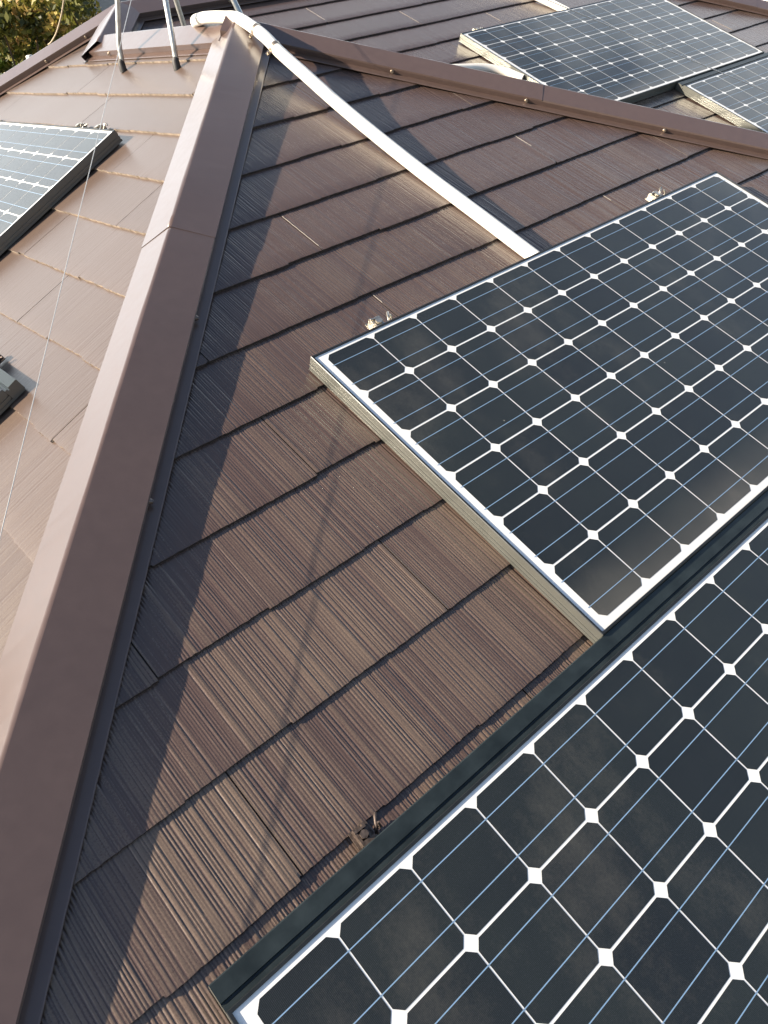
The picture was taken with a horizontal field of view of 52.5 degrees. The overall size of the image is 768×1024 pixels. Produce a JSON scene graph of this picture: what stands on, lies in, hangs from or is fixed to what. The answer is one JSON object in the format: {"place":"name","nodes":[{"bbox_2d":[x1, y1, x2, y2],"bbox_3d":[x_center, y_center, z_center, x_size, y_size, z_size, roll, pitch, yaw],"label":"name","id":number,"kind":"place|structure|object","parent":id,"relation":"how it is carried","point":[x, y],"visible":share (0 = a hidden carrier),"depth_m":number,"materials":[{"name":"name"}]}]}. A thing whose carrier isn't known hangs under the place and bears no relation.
{"place":"outdoors","nodes":[
{"label":"outdoors","id":0,"kind":"place"},
{"bbox_3d":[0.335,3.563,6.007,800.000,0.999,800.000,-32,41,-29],"label":"ground","id":1,"kind":"structure","parent":0,"visible":0},
{"bbox_2d":[0,0,42,74],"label":"tree","id":2,"kind":"object","parent":1,"relation":"on","point":[3,65],"visible":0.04,"depth_m":13.28,"materials":[{"name":"green plant"}]},
{"bbox_2d":[0,0,67,66],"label":"tree","id":3,"kind":"object","parent":1,"relation":"on","point":[28,17],"visible":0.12,"depth_m":11.89,"materials":[{"name":"green plant"}]},
{"bbox_2d":[0,0,101,73],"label":"tree","id":4,"kind":"object","parent":1,"relation":"on","point":[45,42],"visible":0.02,"depth_m":14.24,"materials":[{"name":"green plant"}]},
{"bbox_2d":[39,0,93,50],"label":"tree","id":5,"kind":"object","parent":1,"relation":"on","point":[72,15],"depth_m":11.76,"materials":[{"name":"green plant"}]},
{"bbox_2d":[18,0,128,63],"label":"house","id":6,"kind":"structure","parent":1,"relation":"on","point":[105,4],"depth_m":41.46,"materials":[{"name":"blue tile"}]},
{"bbox_2d":[0,0,767,1023],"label":"house","id":7,"kind":"structure","parent":1,"relation":"on","point":[278,620],"depth_m":1.46,"materials":[{"name":"brown tile"}]},
{"bbox_2d":[0,355,25,414],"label":"solar panel","id":8,"kind":"object","parent":7,"relation":"on","point":[11,388],"visible":1,"depth_m":1.74,"materials":[{"name":"glass"}]},
{"bbox_2d":[0,121,122,254],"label":"solar panel","id":9,"kind":"object","parent":7,"relation":"on","point":[44,168],"visible":0.97,"depth_m":2.49,"materials":[{"name":"glass"}]},
{"bbox_2d":[115,0,242,71],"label":"antenna stand","id":10,"kind":"object","parent":7,"relation":"on","point":[175,64],"visible":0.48,"depth_m":2.78,"materials":[{"name":"metal"}]},
{"bbox_2d":[48,0,64,44],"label":"guy wire","id":11,"kind":"object","parent":10,"relation":"attached to","point":[51,41],"visible":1,"depth_m":3.27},
{"bbox_2d":[0,2,130,537],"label":"guy wire","id":12,"kind":"object","parent":10,"relation":"attached to","point":[58,296],"visible":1,"depth_m":1.42,"materials":[{"name":"silver metal"}]},
{"bbox_2d":[547,0,767,91],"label":"guy wire","id":13,"kind":"object","parent":10,"relation":"attached to","point":[655,45],"visible":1,"depth_m":3.16,"materials":[{"name":"silver metal"}]},
{"bbox_2d":[190,11,539,258],"bbox_3d":[-0.063,-1.503,2.797,1.150,0.634,2.175,-2,35,10],"label":"conduit","id":14,"kind":"object","parent":7,"relation":"attached to","point":[507,236],"visible":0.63,"depth_m":2.25,"materials":[{"name":"white plastic"}]},
{"bbox_2d":[208,490,767,1023],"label":"solar panel","id":15,"kind":"object","parent":7,"relation":"on","point":[582,838],"visible":1,"depth_m":1.09,"materials":[{"name":"glass"}]},
{"bbox_2d":[309,171,767,643],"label":"solar panel","id":16,"kind":"object","parent":7,"relation":"on","point":[574,430],"visible":1,"depth_m":1.67,"materials":[{"name":"glass"}]},
{"bbox_2d":[535,0,568,10],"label":"conduit","id":17,"kind":"object","parent":7,"relation":"attached to","point":[556,7],"visible":0.65,"depth_m":4.21,"materials":[{"name":"white plastic"}]},
{"bbox_2d":[459,0,763,103],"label":"solar panel","id":18,"kind":"object","parent":7,"relation":"on","point":[567,49],"visible":0.98,"depth_m":3.94,"materials":[{"name":"glass"}]},
{"bbox_2d":[675,52,767,132],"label":"solar panel","id":19,"kind":"object","parent":7,"relation":"on","point":[738,103],"visible":0.96,"depth_m":3.84,"materials":[{"name":"glass"}]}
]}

